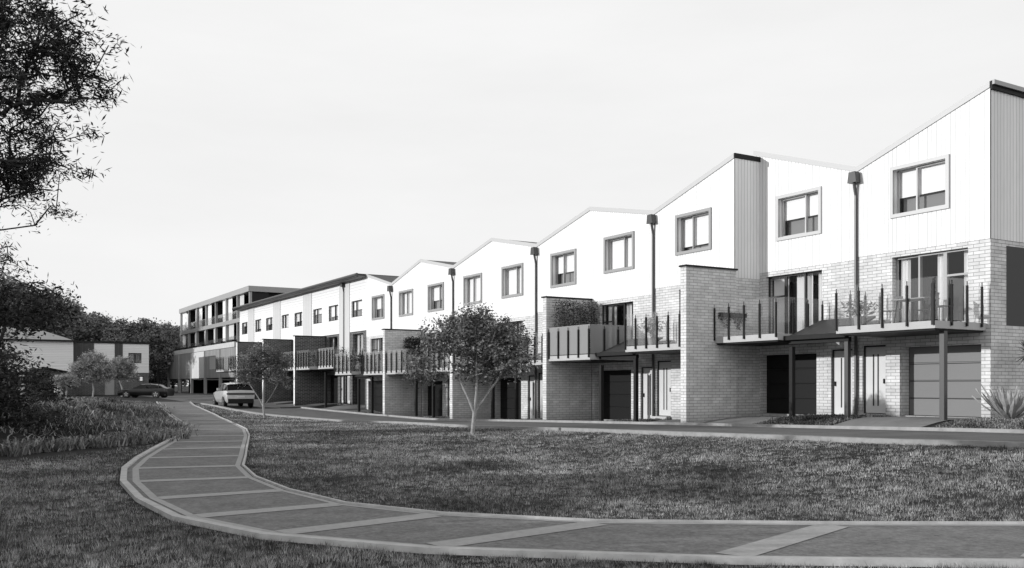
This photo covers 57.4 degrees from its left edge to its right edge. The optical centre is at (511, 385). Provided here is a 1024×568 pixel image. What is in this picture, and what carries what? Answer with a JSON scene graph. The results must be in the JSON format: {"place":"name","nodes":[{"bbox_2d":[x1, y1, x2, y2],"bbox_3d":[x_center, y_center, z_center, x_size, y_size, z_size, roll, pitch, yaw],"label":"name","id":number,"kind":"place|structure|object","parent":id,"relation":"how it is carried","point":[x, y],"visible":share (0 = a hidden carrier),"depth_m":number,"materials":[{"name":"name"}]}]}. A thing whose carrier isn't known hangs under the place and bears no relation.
{"place":"outdoors","nodes":[
{"label":"outdoors","id":0,"kind":"place"},
{"bbox_2d":[0,400,162,449],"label":"bank","id":1,"kind":"structure","parent":0,"point":[18,435],"depth_m":22.57,"materials":[{"name":"plant"}]},
{"bbox_2d":[0,334,87,436],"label":"dark shrub","id":2,"kind":"object","parent":1,"relation":"on","point":[7,406],"visible":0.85,"depth_m":21.97,"materials":[{"name":"black plant"}]},
{"bbox_2d":[0,396,198,454],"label":"ground cover","id":3,"kind":"object","parent":1,"relation":"on","point":[146,408],"visible":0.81,"depth_m":25.60,"materials":[{"name":"plant"}]},
{"bbox_2d":[320,405,365,409],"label":"driveway","id":4,"kind":"structure","parent":0,"point":[342,407],"depth_m":62.63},
{"bbox_2d":[402,336,427,369],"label":"hedge planter","id":5,"kind":"object","parent":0,"point":[410,344],"visible":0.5,"depth_m":53.88,"materials":[{"name":"grey"}]},
{"bbox_2d":[0,386,1023,567],"bbox_3d":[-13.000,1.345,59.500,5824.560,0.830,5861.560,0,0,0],"label":"ground","id":6,"kind":"structure","parent":0,"point":[199,534],"depth_m":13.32,"materials":[{"name":"plant"}]},
{"bbox_2d":[0,492,47,549],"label":"grass tuft","id":7,"kind":"object","parent":6,"relation":"on","point":[3,530],"visible":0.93,"depth_m":8.23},
{"bbox_2d":[0,269,59,333],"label":"tree","id":8,"kind":"object","parent":6,"relation":"on","point":[10,280],"visible":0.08,"depth_m":127.86,"materials":[{"name":"black plant"}]},
{"bbox_2d":[0,326,78,395],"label":"hip roofed house","id":9,"kind":"structure","parent":6,"relation":"on","point":[57,350],"depth_m":106.57,"materials":[{"name":"brick"}]},
{"bbox_2d":[0,164,82,279],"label":"gum tree","id":10,"kind":"object","parent":6,"relation":"on","point":[9,258],"visible":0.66,"depth_m":16.17,"materials":[{"name":"black plant"}]},
{"bbox_2d":[0,274,86,344],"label":"dark tree","id":11,"kind":"object","parent":6,"relation":"on","point":[17,326],"visible":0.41,"depth_m":37.08,"materials":[{"name":"black plant"}]},
{"bbox_2d":[0,263,88,402],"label":"dark tree","id":12,"kind":"object","parent":6,"relation":"on","point":[5,309],"visible":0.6,"depth_m":25.61,"materials":[{"name":"black plant"}]},
{"bbox_2d":[7,286,96,339],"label":"tree","id":13,"kind":"object","parent":6,"relation":"on","point":[60,332],"visible":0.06,"depth_m":137.41,"materials":[{"name":"black plant"}]},
{"bbox_2d":[49,373,81,397],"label":"tree","id":14,"kind":"object","parent":6,"relation":"on","point":[67,379],"visible":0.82,"depth_m":93.70,"materials":[{"name":"grey plant"}]},
{"bbox_2d":[0,0,141,216],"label":"gum tree","id":15,"kind":"object","parent":6,"relation":"on","point":[11,166],"visible":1,"depth_m":12.49,"materials":[{"name":"black plant"}]},
{"bbox_2d":[64,303,107,340],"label":"tree","id":16,"kind":"object","parent":6,"relation":"on","point":[79,334],"visible":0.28,"depth_m":144.66,"materials":[{"name":"black plant"}]},
{"bbox_2d":[61,311,115,340],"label":"tree","id":17,"kind":"object","parent":6,"relation":"on","point":[103,324],"visible":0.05,"depth_m":147.99,"materials":[{"name":"black plant"}]},
{"bbox_2d":[66,349,117,396],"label":"tree","id":18,"kind":"object","parent":6,"relation":"on","point":[84,372],"visible":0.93,"depth_m":97.60,"materials":[{"name":"grey plant"}]},
{"bbox_2d":[0,425,191,456],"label":"border planting","id":19,"kind":"object","parent":6,"relation":"on","point":[18,448],"visible":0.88,"depth_m":21.39,"materials":[{"name":"grey plant"}]},
{"bbox_2d":[73,341,149,394],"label":"flat roofed house","id":20,"kind":"structure","parent":6,"relation":"on","point":[137,353],"depth_m":112.99,"materials":[{"name":"paint"}]},
{"bbox_2d":[105,378,114,394],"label":"front door","id":21,"kind":"structure","parent":20,"relation":"in","point":[109,387],"depth_m":112.85,"materials":[{"name":"grey"}]},
{"bbox_2d":[128,353,140,362],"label":"window","id":22,"kind":"structure","parent":20,"relation":"in","point":[136,357],"depth_m":114.48,"materials":[{"name":"grey"}]},
{"bbox_2d":[95,317,131,341],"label":"tree","id":23,"kind":"object","parent":6,"relation":"on","point":[116,322],"visible":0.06,"depth_m":149.22,"materials":[{"name":"black plant"}]},
{"bbox_2d":[109,356,140,396],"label":"tree","id":24,"kind":"object","parent":6,"relation":"on","point":[125,368],"visible":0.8,"depth_m":100.71,"materials":[{"name":"grey plant"}]},
{"bbox_2d":[100,316,184,385],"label":"tree","id":25,"kind":"object","parent":6,"relation":"on","point":[145,324],"visible":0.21,"depth_m":145.00,"materials":[{"name":"black plant"}]},
{"bbox_2d":[127,402,184,515],"bbox_3d":[-13.735,1.433,38.996,11.866,0.546,81.040,0,0,-30],"label":"path joint","id":26,"kind":"object","parent":6,"relation":"on","point":[130,480],"visible":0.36,"depth_m":14.68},
{"bbox_2d":[128,329,185,384],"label":"tree","id":27,"kind":"object","parent":6,"relation":"on","point":[166,348],"visible":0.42,"depth_m":139.66,"materials":[{"name":"black plant"}]},
{"bbox_2d":[130,321,187,384],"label":"tree","id":28,"kind":"object","parent":6,"relation":"on","point":[172,329],"visible":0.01,"depth_m":156.89,"materials":[{"name":"black plant"}]},
{"bbox_2d":[147,392,279,407],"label":"parking court","id":29,"kind":"object","parent":6,"relation":"on","point":[188,396],"visible":0.35,"depth_m":91.53,"materials":[{"name":"asphalt"}]},
{"bbox_2d":[117,384,173,397],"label":"sedan car","id":30,"kind":"object","parent":29,"relation":"on","point":[157,391],"visible":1,"depth_m":94.69,"materials":[{"name":"black"}]},
{"bbox_2d":[213,382,254,406],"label":"suv car","id":31,"kind":"object","parent":29,"relation":"on","point":[225,394],"visible":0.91,"depth_m":62.87,"materials":[{"name":"grey"}]},
{"bbox_2d":[216,305,250,372],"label":"townhouse","id":32,"kind":"structure","parent":6,"relation":"on","point":[244,324],"depth_m":88.09,"materials":[{"name":"paint"}]},
{"bbox_2d":[167,286,300,393],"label":"apartment building","id":33,"kind":"structure","parent":6,"relation":"on","point":[212,332],"depth_m":124.53,"materials":[{"name":"grey"}]},
{"bbox_2d":[228,302,263,371],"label":"townhouse","id":34,"kind":"structure","parent":6,"relation":"on","point":[257,322],"depth_m":84.59,"materials":[{"name":"paint"}]},
{"bbox_2d":[236,298,276,398],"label":"townhouse","id":35,"kind":"structure","parent":6,"relation":"on","point":[270,319],"depth_m":81.83,"materials":[{"name":"paint"}]},
{"bbox_2d":[229,340,297,416],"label":"street tree","id":36,"kind":"object","parent":6,"relation":"on","point":[250,370],"visible":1,"depth_m":50.27,"materials":[{"name":"grey plant"}]},
{"bbox_2d":[260,294,291,364],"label":"townhouse","id":37,"kind":"structure","parent":6,"relation":"on","point":[284,317],"depth_m":77.71,"materials":[{"name":"paint"}]},
{"bbox_2d":[262,289,306,402],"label":"townhouse","id":38,"kind":"structure","parent":6,"relation":"on","point":[299,322],"depth_m":75.15,"materials":[{"name":"brick"}]},
{"bbox_2d":[282,284,324,370],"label":"townhouse","id":39,"kind":"structure","parent":6,"relation":"on","point":[315,311],"depth_m":70.83,"materials":[{"name":"paint"}]},
{"bbox_2d":[293,279,342,405],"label":"townhouse","id":40,"kind":"structure","parent":6,"relation":"on","point":[309,385],"depth_m":68.16,"materials":[{"name":"brick"}]},
{"bbox_2d":[331,375,337,403],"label":"garage door","id":41,"kind":"structure","parent":40,"relation":"in","point":[334,379],"depth_m":68.35,"materials":[{"name":"grey"}]},
{"bbox_2d":[317,273,388,408],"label":"townhouse","id":42,"kind":"structure","parent":6,"relation":"on","point":[353,286],"depth_m":64.20,"materials":[{"name":"paint"}]},
{"bbox_2d":[353,300,361,316],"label":"window","id":43,"kind":"structure","parent":42,"relation":"in","point":[357,305],"depth_m":63.91,"materials":[{"name":"grey"}]},
{"bbox_2d":[355,333,362,364],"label":"sliding door","id":44,"kind":"structure","parent":42,"relation":"in","point":[359,336],"depth_m":64.27,"materials":[{"name":"grey"}]},
{"bbox_2d":[357,377,364,404],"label":"garage door","id":45,"kind":"structure","parent":42,"relation":"in","point":[362,381],"depth_m":63.80,"materials":[{"name":"grey"}]},
{"bbox_2d":[334,274,398,411],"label":"townhouse","id":46,"kind":"structure","parent":6,"relation":"on","point":[377,307],"depth_m":61.09,"materials":[{"name":"paint"}]},
{"bbox_2d":[371,294,383,319],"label":"window","id":47,"kind":"structure","parent":46,"relation":"in","point":[380,300],"depth_m":60.97,"materials":[{"name":"grey"}]},
{"bbox_2d":[372,338,382,368],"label":"sliding door","id":48,"kind":"structure","parent":46,"relation":"in","point":[376,349],"depth_m":61.10,"materials":[{"name":"grey"}]},
{"bbox_2d":[374,381,382,411],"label":"garage door","id":49,"kind":"structure","parent":46,"relation":"in","point":[378,385],"depth_m":61.25,"materials":[{"name":"grey"}]},
{"bbox_2d":[355,260,420,413],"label":"townhouse","id":50,"kind":"structure","parent":6,"relation":"on","point":[405,300],"depth_m":56.68,"materials":[{"name":"paint"}]},
{"bbox_2d":[399,288,412,316],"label":"window","id":51,"kind":"structure","parent":50,"relation":"in","point":[407,297],"depth_m":56.95,"materials":[{"name":"grey"}]},
{"bbox_2d":[382,259,456,415],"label":"townhouse","id":52,"kind":"structure","parent":6,"relation":"on","point":[399,398],"depth_m":53.88,"materials":[{"name":"paint"}]},
{"bbox_2d":[428,381,441,415],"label":"garage door","id":53,"kind":"structure","parent":52,"relation":"in","point":[438,387],"depth_m":53.87,"materials":[{"name":"grey"}]},
{"bbox_2d":[427,282,443,311],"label":"window","id":54,"kind":"structure","parent":52,"relation":"in","point":[438,291],"depth_m":53.55,"materials":[{"name":"grey"}]},
{"bbox_2d":[412,238,491,416],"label":"townhouse","id":55,"kind":"structure","parent":6,"relation":"on","point":[471,272],"depth_m":49.44,"materials":[{"name":"paint"}]},
{"bbox_2d":[463,273,481,305],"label":"window","id":56,"kind":"structure","parent":55,"relation":"in","point":[475,282],"depth_m":49.63,"materials":[{"name":"grey"}]},
{"bbox_2d":[399,301,542,434],"bbox_3d":[-1.183,-0.541,26.501,4.146,3.870,2.499,0,0,0],"label":"street tree","id":57,"kind":"object","parent":6,"relation":"on","point":[465,327],"visible":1,"depth_m":26.31,"materials":[{"name":"grey plant"}]},
{"bbox_2d":[199,407,768,523],"bbox_3d":[-12.052,1.386,40.255,12.470,0.640,78.727,0,0,-30],"label":"path joint","id":58,"kind":"object","parent":6,"relation":"on","point":[304,494],"visible":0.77,"depth_m":15.19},
{"bbox_2d":[450,238,536,418],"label":"townhouse","id":59,"kind":"structure","parent":6,"relation":"on","point":[513,280],"depth_m":46.40,"materials":[{"name":"paint"}]},
{"bbox_2d":[500,378,520,418],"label":"garage door","id":60,"kind":"structure","parent":59,"relation":"in","point":[507,391],"depth_m":46.86,"materials":[{"name":"grey"}]},
{"bbox_2d":[501,263,522,298],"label":"window","id":61,"kind":"structure","parent":59,"relation":"in","point":[515,275],"depth_m":46.26,"materials":[{"name":"grey"}]},
{"bbox_2d":[529,375,534,418],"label":"front door","id":62,"kind":"structure","parent":59,"relation":"in","point":[531,379],"depth_m":44.58,"materials":[{"name":"paint"}]},
{"bbox_2d":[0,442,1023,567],"bbox_3d":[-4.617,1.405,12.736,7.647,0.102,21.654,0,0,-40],"label":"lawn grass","id":63,"kind":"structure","parent":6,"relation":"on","point":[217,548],"depth_m":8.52,"materials":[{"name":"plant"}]},
{"bbox_2d":[494,207,589,419],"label":"townhouse","id":64,"kind":"structure","parent":6,"relation":"on","point":[562,263],"depth_m":42.28,"materials":[{"name":"paint"}]},
{"bbox_2d":[539,373,542,417],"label":"front door","id":65,"kind":"structure","parent":64,"relation":"in","point":[540,374],"depth_m":43.86,"materials":[{"name":"paint"}]},
{"bbox_2d":[550,248,575,287],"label":"window","id":66,"kind":"structure","parent":64,"relation":"in","point":[566,262],"depth_m":42.28,"materials":[{"name":"grey"}]},
{"bbox_2d":[120,401,1023,567],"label":"path kerb","id":67,"kind":"structure","parent":6,"relation":"on","point":[132,491],"depth_m":7.86,"materials":[{"name":"concrete"}]},
{"bbox_2d":[132,402,1018,558],"bbox_3d":[-13.675,1.427,39.066,11.848,0.550,80.961,0,0,-30],"label":"path border","id":68,"kind":"object","parent":6,"relation":"on","point":[141,486],"visible":0.51,"depth_m":9.86,"materials":[{"name":"concrete"}]},
{"bbox_2d":[139,402,1023,558],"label":"footpath","id":69,"kind":"structure","parent":6,"relation":"on","point":[942,541],"depth_m":9.33,"materials":[{"name":"concrete"}]},
{"bbox_2d":[138,465,234,468],"bbox_3d":[-5.684,1.420,16.364,1.590,0.001,0.320,0,0,-18],"label":"path band","id":70,"kind":"object","parent":69,"relation":"on","point":[186,466],"visible":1,"depth_m":16.43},
{"bbox_2d":[140,476,246,481],"bbox_3d":[-4.837,1.420,14.219,1.537,0.001,0.320,0,0,-22],"label":"path band","id":71,"kind":"object","parent":69,"relation":"on","point":[154,480],"visible":1,"depth_m":14.15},
{"bbox_2d":[158,489,279,498],"bbox_3d":[-3.823,1.420,12.263,1.563,0.001,0.320,0,0,-34],"label":"path band","id":72,"kind":"object","parent":69,"relation":"on","point":[215,494],"visible":1,"depth_m":12.20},
{"bbox_2d":[193,503,340,517],"bbox_3d":[-2.775,1.420,10.699,1.654,0.001,0.320,0,0,-37],"label":"path band","id":73,"kind":"object","parent":69,"relation":"on","point":[202,515],"visible":1,"depth_m":10.64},
{"bbox_2d":[274,513,440,533],"bbox_3d":[-1.545,1.420,9.662,1.833,0.001,0.320,0,0,-42],"label":"path band","id":74,"kind":"object","parent":69,"relation":"on","point":[351,524],"visible":0.97,"depth_m":9.63,"materials":[{"name":"concrete"}]},
{"bbox_2d":[428,521,605,546],"bbox_3d":[0.098,1.420,8.992,2.056,0.001,0.320,0,0,-41],"label":"path band","id":75,"kind":"object","parent":69,"relation":"on","point":[507,535],"visible":0.97,"depth_m":8.92,"materials":[{"name":"concrete"}]},
{"bbox_2d":[717,524,846,555],"bbox_3d":[2.562,1.420,8.678,0.320,0.001,2.194,0,0,40],"label":"path band","id":76,"kind":"object","parent":69,"relation":"on","point":[762,546],"visible":0.97,"depth_m":8.57,"materials":[{"name":"concrete"}]},
{"bbox_2d":[541,207,654,420],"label":"townhouse","id":77,"kind":"structure","parent":6,"relation":"on","point":[587,386],"depth_m":38.86,"materials":[{"name":"paint"}]},
{"bbox_2d":[551,297,601,355],"bbox_3d":[2.732,-2.463,39.187,2.406,2.463,0.914,0,0,-31],"label":"bamboo planter","id":78,"kind":"object","parent":77,"relation":"on","point":[583,311],"visible":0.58,"depth_m":39.05,"materials":[{"name":"grey"}]},
{"bbox_2d":[602,302,632,325],"bbox_3d":[4.536,-2.355,38.867,0.255,2.130,2.270,0,0,-31],"label":"sliding door","id":79,"kind":"structure","parent":77,"relation":"in","point":[612,307],"depth_m":39.13,"materials":[{"name":"grey"}]},
{"bbox_2d":[604,370,630,419],"bbox_3d":[4.467,0.385,39.136,0.070,2.070,2.540,0,0,-31],"label":"garage door","id":80,"kind":"structure","parent":77,"relation":"in","point":[617,383],"depth_m":39.15,"materials":[{"name":"grey"}]},
{"bbox_2d":[603,231,633,273],"bbox_3d":[4.512,-5.480,38.587,0.335,1.520,2.030,0,0,-31],"label":"window","id":81,"kind":"structure","parent":77,"relation":"in","point":[622,249],"depth_m":38.83,"materials":[{"name":"grey"}]},
{"bbox_2d":[642,367,651,418],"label":"front door","id":82,"kind":"structure","parent":77,"relation":"in","point":[646,371],"depth_m":37.14,"materials":[{"name":"paint"}]},
{"bbox_2d":[189,402,1023,525],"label":"path border","id":83,"kind":"object","parent":6,"relation":"on","point":[239,467],"visible":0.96,"depth_m":10.01,"materials":[{"name":"concrete"}]},
{"bbox_2d":[190,401,1023,525],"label":"path kerb","id":84,"kind":"structure","parent":6,"relation":"on","point":[630,520],"depth_m":9.78,"materials":[{"name":"concrete"}]},
{"bbox_2d":[201,403,1023,447],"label":"kerb","id":85,"kind":"structure","parent":6,"relation":"on","point":[975,443],"depth_m":21.17,"materials":[{"name":"concrete"}]},
{"bbox_2d":[301,407,1023,432],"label":"kerb","id":86,"kind":"structure","parent":6,"relation":"on","point":[842,427],"depth_m":28.66,"materials":[{"name":"concrete"}]},
{"bbox_2d":[354,411,1023,428],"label":"bed planting","id":87,"kind":"object","parent":6,"relation":"on","point":[1014,423],"visible":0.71,"depth_m":27.74,"materials":[{"name":"plant"}]},
{"bbox_2d":[595,153,818,422],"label":"townhouse","id":88,"kind":"structure","parent":6,"relation":"on","point":[705,230],"depth_m":33.25,"materials":[{"name":"paint"}]},
{"bbox_2d":[637,312,670,344],"bbox_3d":[5.243,-2.073,34.236,1.170,1.242,1.219,0,0,-27],"label":"potted plant","id":89,"kind":"object","parent":88,"relation":"on","point":[651,340],"visible":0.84,"depth_m":34.18,"materials":[{"name":"grey plant"}]},
{"bbox_2d":[658,361,670,415],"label":"front door","id":90,"kind":"structure","parent":88,"relation":"in","point":[664,367],"depth_m":36.24,"materials":[{"name":"paint"}]},
{"bbox_2d":[675,207,711,255],"bbox_3d":[6.900,-5.700,34.748,0.505,1.520,1.950,0,0,-31],"label":"window","id":91,"kind":"structure","parent":88,"relation":"in","point":[696,229],"depth_m":34.86,"materials":[{"name":"grey"}]},
{"bbox_2d":[718,312,747,330],"bbox_3d":[7.659,-2.251,32.588,1.363,0.661,0.422,0,0,-31],"label":"hanging planter","id":92,"kind":"object","parent":88,"relation":"hanging from","point":[732,315],"visible":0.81,"depth_m":32.52,"materials":[{"name":"grey plant"}]},
{"bbox_2d":[714,151,856,416],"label":"townhouse","id":93,"kind":"structure","parent":6,"relation":"on","point":[812,201],"depth_m":31.82,"materials":[{"name":"paint"}]},
{"bbox_2d":[767,354,816,414],"bbox_3d":[9.824,-0.055,32.519,0.070,2.070,2.540,0,0,-31],"label":"garage door","id":94,"kind":"structure","parent":93,"relation":"in","point":[805,364],"depth_m":32.43,"materials":[{"name":"grey"}]},
{"bbox_2d":[769,271,821,333],"bbox_3d":[9.886,-2.795,32.266,0.255,2.130,2.500,0,0,-31],"label":"sliding door","id":95,"kind":"structure","parent":93,"relation":"in","point":[804,280],"depth_m":32.39,"materials":[{"name":"grey"}]},
{"bbox_2d":[776,186,821,240],"bbox_3d":[9.955,-5.845,31.993,0.505,1.570,1.980,0,0,-31],"label":"window","id":96,"kind":"structure","parent":93,"relation":"in","point":[803,213],"depth_m":32.10,"materials":[{"name":"grey"}]},
{"bbox_2d":[832,349,852,414],"bbox_3d":[10.808,-0.115,30.429,0.120,2.150,0.860,0,0,-31],"label":"front door","id":97,"kind":"structure","parent":93,"relation":"in","point":[838,354],"depth_m":30.57,"materials":[{"name":"paint"}]},
{"bbox_2d":[783,79,1023,420],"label":"townhouse","id":98,"kind":"structure","parent":6,"relation":"on","point":[939,202],"depth_m":27.29,"materials":[{"name":"paint"}]},
{"bbox_2d":[838,298,880,325],"bbox_3d":[10.353,-2.198,27.797,1.233,0.892,1.337,0,0,0],"label":"potted plant","id":99,"kind":"object","parent":98,"relation":"on","point":[853,310],"visible":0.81,"depth_m":27.69,"materials":[{"name":"grey plant"}]},
{"bbox_2d":[864,345,885,412],"bbox_3d":[11.443,-0.195,29.364,0.120,2.150,0.860,0,0,-31],"label":"front door","id":100,"kind":"structure","parent":98,"relation":"in","point":[874,355],"depth_m":29.37,"materials":[{"name":"paint"}]},
{"bbox_2d":[880,296,902,323],"bbox_3d":[11.134,-2.181,27.421,0.462,0.861,0.460,0,0,-31],"label":"balcony chair","id":101,"kind":"object","parent":98,"relation":"on","point":[895,297],"visible":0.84,"depth_m":27.28,"materials":[{"name":"grey"}]},
{"bbox_2d":[891,297,939,322],"bbox_3d":[11.538,-2.118,26.743,0.700,0.737,1.100,0,0,-31],"label":"balcony table","id":102,"kind":"object","parent":98,"relation":"on","point":[922,299],"visible":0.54,"depth_m":26.56,"materials":[{"name":"grey"}]},
{"bbox_2d":[890,154,949,218],"bbox_3d":[12.333,-5.925,28.002,0.505,1.570,1.990,0,0,-31],"label":"window","id":103,"kind":"structure","parent":98,"relation":"in","point":[925,188],"depth_m":28.09,"materials":[{"name":"grey"}]},
{"bbox_2d":[896,248,967,322],"bbox_3d":[12.553,-2.875,27.789,0.255,2.130,2.500,0,0,-31],"label":"sliding door","id":104,"kind":"structure","parent":98,"relation":"in","point":[943,275],"depth_m":27.95,"materials":[{"name":"grey"}]},
{"bbox_2d":[929,292,949,320],"bbox_3d":[11.880,-2.181,25.876,0.462,0.861,0.460,0,0,-31],"label":"balcony chair","id":105,"kind":"object","parent":98,"relation":"on","point":[937,301],"visible":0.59,"depth_m":25.96,"materials":[{"name":"grey"}]},
{"bbox_2d":[909,345,980,416],"bbox_3d":[12.814,-0.135,27.503,0.070,2.070,2.540,0,0,-31],"label":"garage door","id":106,"kind":"structure","parent":98,"relation":"in","point":[963,361],"depth_m":27.41,"materials":[{"name":"grey"}]},
{"bbox_2d":[930,418,1023,428],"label":"garden bed","id":107,"kind":"object","parent":6,"relation":"on","point":[968,422],"visible":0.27,"depth_m":24.18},
{"bbox_2d":[972,384,1023,418],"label":"agave","id":108,"kind":"object","parent":107,"relation":"on","point":[1008,405],"visible":0.9,"depth_m":24.65,"materials":[{"name":"plant"}]},
{"bbox_2d":[0,0,1023,385],"label":"sky","id":109,"kind":"structure","parent":0,"point":[268,143],"materials":[{"name":"white"}]},
{"bbox_2d":[239,408,1023,441],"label":"road","id":110,"kind":"structure","parent":0,"point":[797,431],"depth_m":26.64,"materials":[{"name":"asphalt"}]},
{"bbox_2d":[299,408,1023,433],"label":"gutter","id":111,"kind":"object","parent":110,"relation":"on","point":[684,425],"visible":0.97,"depth_m":30.26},
{"bbox_2d":[703,416,786,423],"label":"driveway","id":112,"kind":"structure","parent":0,"point":[749,420],"depth_m":30.91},
{"bbox_2d":[835,416,973,426],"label":"driveway","id":113,"kind":"structure","parent":0,"point":[900,421],"depth_m":26.20,"materials":[{"name":"concrete"}]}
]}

